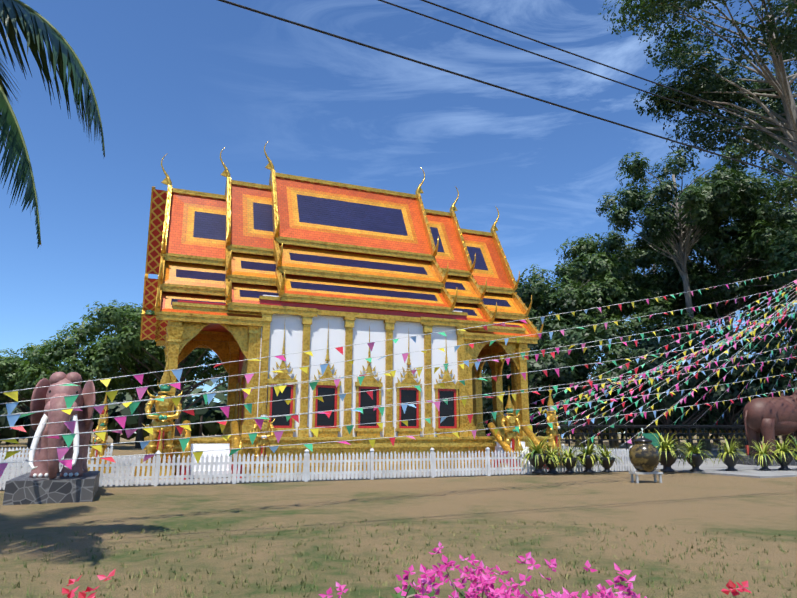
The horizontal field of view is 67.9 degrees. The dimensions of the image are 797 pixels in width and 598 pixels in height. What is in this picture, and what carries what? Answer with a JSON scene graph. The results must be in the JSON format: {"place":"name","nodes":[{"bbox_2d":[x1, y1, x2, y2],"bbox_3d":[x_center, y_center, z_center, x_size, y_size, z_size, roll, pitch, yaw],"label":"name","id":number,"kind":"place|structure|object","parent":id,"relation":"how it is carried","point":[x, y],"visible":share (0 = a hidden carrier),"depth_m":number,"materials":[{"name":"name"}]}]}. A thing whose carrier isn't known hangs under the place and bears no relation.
{"place":"outdoors","nodes":[
{"label":"outdoors","id":0,"kind":"place"},
{"bbox_2d":[0,433,796,597],"bbox_3d":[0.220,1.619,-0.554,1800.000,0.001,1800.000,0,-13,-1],"label":"ground","id":1,"kind":"structure","parent":0,"point":[748,508],"depth_m":10.20,"materials":[{"name":"brown soil"}]},
{"bbox_2d":[0,377,17,397],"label":"tree","id":2,"kind":"object","parent":1,"relation":"on","point":[3,389],"visible":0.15,"depth_m":63.83,"materials":[{"name":"green plant"}]},
{"bbox_2d":[3,372,99,504],"bbox_3d":[-9.214,3.727,16.242,1.909,3.272,4.099,6,-14,-23],"label":"pink elephant statue","id":3,"kind":"object","parent":1,"relation":"on","point":[44,482],"visible":0.83,"depth_m":15.08,"materials":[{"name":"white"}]},
{"bbox_2d":[0,0,104,248],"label":"coconut palm","id":4,"kind":"object","parent":1,"relation":"on","point":[36,28],"visible":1,"depth_m":9.05,"materials":[{"name":"green plant"}]},
{"bbox_2d":[0,343,109,447],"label":"tree","id":5,"kind":"object","parent":1,"relation":"on","point":[10,381],"visible":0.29,"depth_m":66.79,"materials":[{"name":"green plant"}]},
{"bbox_2d":[0,319,145,447],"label":"tree","id":6,"kind":"object","parent":1,"relation":"on","point":[54,353],"visible":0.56,"depth_m":62.15,"materials":[{"name":"green plant"}]},
{"bbox_2d":[62,569,115,597],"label":"red bougainvillea","id":7,"kind":"object","parent":1,"relation":"on","point":[71,594],"visible":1,"depth_m":2.27,"materials":[{"name":"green plant"}]},
{"bbox_2d":[83,299,210,447],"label":"tree","id":8,"kind":"object","parent":1,"relation":"on","point":[151,349],"visible":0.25,"depth_m":63.67,"materials":[{"name":"green plant"}]},
{"bbox_2d":[79,274,227,435],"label":"tree","id":9,"kind":"object","parent":1,"relation":"on","point":[121,321],"visible":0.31,"depth_m":60.99,"materials":[{"name":"green plant"}]},
{"bbox_2d":[196,350,227,387],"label":"tree","id":10,"kind":"object","parent":1,"relation":"on","point":[206,376],"depth_m":73.09,"materials":[{"name":"green plant"}]},
{"bbox_2d":[0,269,796,477],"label":"bunting flags","id":11,"kind":"object","parent":1,"relation":"on","point":[70,401],"visible":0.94,"depth_m":16.60,"materials":[{"name":"multicoloured fabric"}]},
{"bbox_2d":[0,376,796,443],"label":"tree belt","id":12,"kind":"object","parent":1,"relation":"on","point":[207,414],"visible":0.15,"depth_m":87.96,"materials":[{"name":"green plant"}]},
{"bbox_2d":[0,516,796,597],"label":"lawn grass tufts","id":13,"kind":"object","parent":1,"relation":"on","point":[393,577],"visible":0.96,"depth_m":7.81,"materials":[{"name":"green plant"}]},
{"bbox_2d":[319,541,646,597],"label":"pink flowers","id":14,"kind":"object","parent":1,"relation":"on","point":[483,580],"visible":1,"depth_m":2.35,"materials":[{"name":"pink plant"}]},
{"bbox_2d":[218,0,796,178],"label":"power lines","id":15,"kind":"object","parent":1,"relation":"on","point":[362,44],"visible":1,"depth_m":11.55,"materials":[{"name":"black"}]},
{"bbox_2d":[481,353,534,420],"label":"tree","id":16,"kind":"object","parent":1,"relation":"on","point":[486,415],"visible":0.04,"depth_m":56.14,"materials":[{"name":"green plant"}]},
{"bbox_2d":[537,439,564,472],"bbox_3d":[6.407,6.473,24.526,1.593,1.418,1.747,0,-13,-1],"label":"potted plant","id":17,"kind":"object","parent":1,"relation":"on","point":[551,466],"visible":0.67,"depth_m":24.21,"materials":[{"name":"green plant"}]},
{"bbox_2d":[558,446,583,472],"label":"potted plant","id":18,"kind":"object","parent":1,"relation":"on","point":[569,461],"visible":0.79,"depth_m":24.34,"materials":[{"name":"green plant"}]},
{"bbox_2d":[515,274,627,359],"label":"tree","id":19,"kind":"object","parent":1,"relation":"on","point":[525,291],"visible":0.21,"depth_m":58.17,"materials":[{"name":"green plant"}]},
{"bbox_2d":[519,252,673,448],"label":"tree","id":20,"kind":"object","parent":1,"relation":"on","point":[598,292],"visible":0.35,"depth_m":60.87,"materials":[{"name":"green plant"}]},
{"bbox_2d":[556,230,680,447],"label":"tree","id":21,"kind":"object","parent":1,"relation":"on","point":[613,243],"visible":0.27,"depth_m":67.41,"materials":[{"name":"green plant"}]},
{"bbox_2d":[629,436,662,482],"bbox_3d":[8.595,5.593,20.665,1.026,1.577,1.015,2,-13,-9],"label":"water jar","id":22,"kind":"object","parent":1,"relation":"on","point":[644,455],"visible":1,"depth_m":20.37,"materials":[{"name":"ceramic"}]},
{"bbox_2d":[651,429,692,471],"bbox_3d":[11.551,6.454,25.332,2.204,1.809,2.179,3,-13,-15],"label":"potted plant","id":23,"kind":"object","parent":1,"relation":"on","point":[668,456],"visible":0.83,"depth_m":25.03,"materials":[{"name":"green plant"}]},
{"bbox_2d":[607,245,740,442],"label":"tree","id":24,"kind":"object","parent":1,"relation":"on","point":[639,279],"visible":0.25,"depth_m":68.52,"materials":[{"name":"green plant"}]},
{"bbox_2d":[721,580,750,595],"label":"red bougainvillea","id":25,"kind":"object","parent":1,"relation":"on","point":[730,585],"visible":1,"depth_m":2.32,"materials":[{"name":"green plant"}]},
{"bbox_2d":[724,205,796,331],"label":"tree","id":26,"kind":"object","parent":1,"relation":"on","point":[765,301],"visible":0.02,"depth_m":72.50,"materials":[{"name":"green plant"}]},
{"bbox_2d":[0,448,796,490],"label":"court pavement","id":27,"kind":"structure","parent":0,"point":[716,468],"depth_m":24.61,"materials":[{"name":"concrete"}]},
{"bbox_2d":[88,407,110,472],"bbox_3d":[-12.354,5.787,24.692,0.742,2.849,0.884,11,-17,-41],"label":"yaksha statue","id":28,"kind":"object","parent":27,"relation":"on","point":[103,427],"visible":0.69,"depth_m":24.46,"materials":[{"name":"gold metal"}]},
{"bbox_2d":[88,390,111,467],"bbox_3d":[-13.970,6.055,27.944,0.979,3.756,1.165,11,-17,-41],"label":"yaksha statue","id":29,"kind":"object","parent":27,"relation":"on","point":[99,426],"visible":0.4,"depth_m":27.78,"materials":[{"name":"gold metal"}]},
{"bbox_2d":[141,350,182,479],"bbox_3d":[-8.873,4.258,22.323,1.486,4.792,1.249,5,-14,-21],"label":"yaksha statue","id":30,"kind":"object","parent":27,"relation":"on","point":[165,418],"visible":0.83,"depth_m":22.03,"materials":[{"name":"gold metal"}]},
{"bbox_2d":[249,395,274,476],"bbox_3d":[-5.243,5.181,22.886,1.004,3.238,0.844,5,-14,-21],"label":"yaksha statue","id":31,"kind":"object","parent":27,"relation":"on","point":[262,441],"visible":0.65,"depth_m":22.70,"materials":[{"name":"gold metal"}]},
{"bbox_2d":[0,444,635,489],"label":"picket fence","id":32,"kind":"object","parent":27,"relation":"on","point":[622,455],"visible":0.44,"depth_m":21.16,"materials":[{"name":"white paint"}]},
{"bbox_2d":[134,295,559,479],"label":"temple hall","id":33,"kind":"structure","parent":27,"relation":"on","point":[330,326],"depth_m":27.24,"materials":[{"name":"gold metal"}]},
{"bbox_2d":[140,141,543,347],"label":"temple roof","id":34,"kind":"structure","parent":33,"relation":"on","point":[240,246],"depth_m":30.02,"materials":[{"name":"orange tile"}]},
{"bbox_2d":[500,392,526,469],"bbox_3d":[5.194,5.909,27.442,1.185,3.820,0.996,5,-14,-21],"label":"yaksha statue","id":35,"kind":"object","parent":27,"relation":"on","point":[510,420],"visible":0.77,"depth_m":27.29,"materials":[{"name":"gold metal"}]},
{"bbox_2d":[518,434,557,473],"bbox_3d":[5.733,6.330,24.356,1.988,1.621,1.959,0,-13,-1],"label":"potted plant","id":36,"kind":"object","parent":27,"relation":"on","point":[536,457],"visible":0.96,"depth_m":24.08,"materials":[{"name":"green plant"}]},
{"bbox_2d":[481,328,595,435],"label":"tree","id":37,"kind":"object","parent":27,"relation":"on","point":[550,362],"visible":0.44,"depth_m":46.19,"materials":[{"name":"green plant"}]},
{"bbox_2d":[546,384,562,465],"bbox_3d":[7.998,6.518,30.883,1.080,4.144,1.285,-10,-16,37],"label":"yaksha statue","id":38,"kind":"object","parent":27,"relation":"on","point":[551,418],"visible":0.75,"depth_m":30.63,"materials":[{"name":"gold metal"}]},
{"bbox_2d":[572,434,606,472],"bbox_3d":[7.970,6.425,24.731,1.843,1.600,1.872,0,-13,-1],"label":"potted plant","id":39,"kind":"object","parent":27,"relation":"on","point":[588,457],"visible":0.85,"depth_m":24.46,"materials":[{"name":"green plant"}]},
{"bbox_2d":[508,318,671,445],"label":"tree","id":40,"kind":"object","parent":27,"relation":"on","point":[570,336],"visible":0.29,"depth_m":49.74,"materials":[{"name":"green plant"}]},
{"bbox_2d":[592,444,622,472],"bbox_3d":[8.683,6.633,24.773,1.604,1.214,1.482,-12,-17,43],"label":"potted plant","id":41,"kind":"object","parent":27,"relation":"on","point":[606,464],"visible":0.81,"depth_m":24.62,"materials":[{"name":"green plant"}]},
{"bbox_2d":[532,424,795,464],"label":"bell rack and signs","id":42,"kind":"object","parent":27,"relation":"on","point":[650,436],"visible":0.69,"depth_m":37.24,"materials":[{"name":"brown wood"}]},
{"bbox_2d":[582,324,767,450],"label":"tree","id":43,"kind":"object","parent":27,"relation":"on","point":[644,347],"visible":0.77,"depth_m":47.04,"materials":[{"name":"green plant"}]},
{"bbox_2d":[596,146,762,449],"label":"tree","id":44,"kind":"object","parent":27,"relation":"on","point":[728,190],"visible":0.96,"depth_m":59.17,"materials":[{"name":"green plant"}]},
{"bbox_2d":[677,436,714,471],"bbox_3d":[12.705,6.605,25.541,1.853,1.605,1.854,-5,-13,20],"label":"potted plant","id":45,"kind":"object","parent":27,"relation":"on","point":[697,456],"visible":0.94,"depth_m":25.29,"materials":[{"name":"green plant"}]},
{"bbox_2d":[600,0,796,169],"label":"overhanging tree","id":46,"kind":"object","parent":27,"relation":"on","point":[722,89],"visible":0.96,"depth_m":43.65,"materials":[{"name":"green plant"}]},
{"bbox_2d":[653,168,796,448],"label":"tree","id":47,"kind":"object","parent":27,"relation":"on","point":[698,273],"visible":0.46,"depth_m":62.20,"materials":[{"name":"green plant"}]},
{"bbox_2d":[657,311,796,450],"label":"tree","id":48,"kind":"object","parent":27,"relation":"on","point":[735,411],"visible":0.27,"depth_m":50.12,"materials":[{"name":"green plant"}]},
{"bbox_2d":[710,436,746,470],"bbox_3d":[14.469,6.699,25.858,1.852,1.562,1.903,-7,-15,30],"label":"potted plant","id":49,"kind":"object","parent":27,"relation":"on","point":[730,458],"visible":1,"depth_m":25.57,"materials":[{"name":"green plant"}]},
{"bbox_2d":[693,131,796,306],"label":"tree","id":50,"kind":"object","parent":27,"relation":"on","point":[761,211],"visible":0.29,"depth_m":58.76,"materials":[{"name":"green plant"}]},
{"bbox_2d":[704,220,796,342],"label":"tree","id":51,"kind":"object","parent":27,"relation":"on","point":[789,259],"visible":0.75,"depth_m":55.62,"materials":[{"name":"green plant"}]},
{"bbox_2d":[715,324,796,397],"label":"tree","id":52,"kind":"object","parent":27,"relation":"on","point":[782,382],"visible":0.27,"depth_m":47.14,"materials":[{"name":"green plant"}]},
{"bbox_2d":[740,436,785,470],"bbox_3d":[16.180,6.796,26.213,1.661,1.528,1.871,8,-15,-31],"label":"potted plant","id":53,"kind":"object","parent":27,"relation":"on","point":[763,458],"visible":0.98,"depth_m":25.87,"materials":[{"name":"green plant"}]},
{"bbox_2d":[737,389,796,465],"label":"brown elephant statue","id":54,"kind":"object","parent":27,"relation":"on","point":[768,418],"visible":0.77,"depth_m":30.84,"materials":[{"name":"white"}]},
{"bbox_2d":[768,435,796,470],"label":"potted plant","id":55,"kind":"object","parent":27,"relation":"on","point":[784,455],"visible":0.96,"depth_m":25.98,"materials":[{"name":"green plant"}]},
{"bbox_2d":[786,323,796,378],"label":"tree","id":56,"kind":"object","parent":27,"relation":"on","point":[794,338],"visible":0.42,"depth_m":52.69,"materials":[{"name":"green plant"}]},
{"bbox_2d":[787,434,796,462],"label":"potted plant","id":57,"kind":"object","parent":27,"relation":"on","point":[795,452],"visible":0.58,"depth_m":26.43,"materials":[{"name":"green plant"}]},
{"bbox_2d":[0,0,796,432],"label":"sky","id":58,"kind":"structure","parent":0,"point":[189,81],"materials":[{"name":"blue"}]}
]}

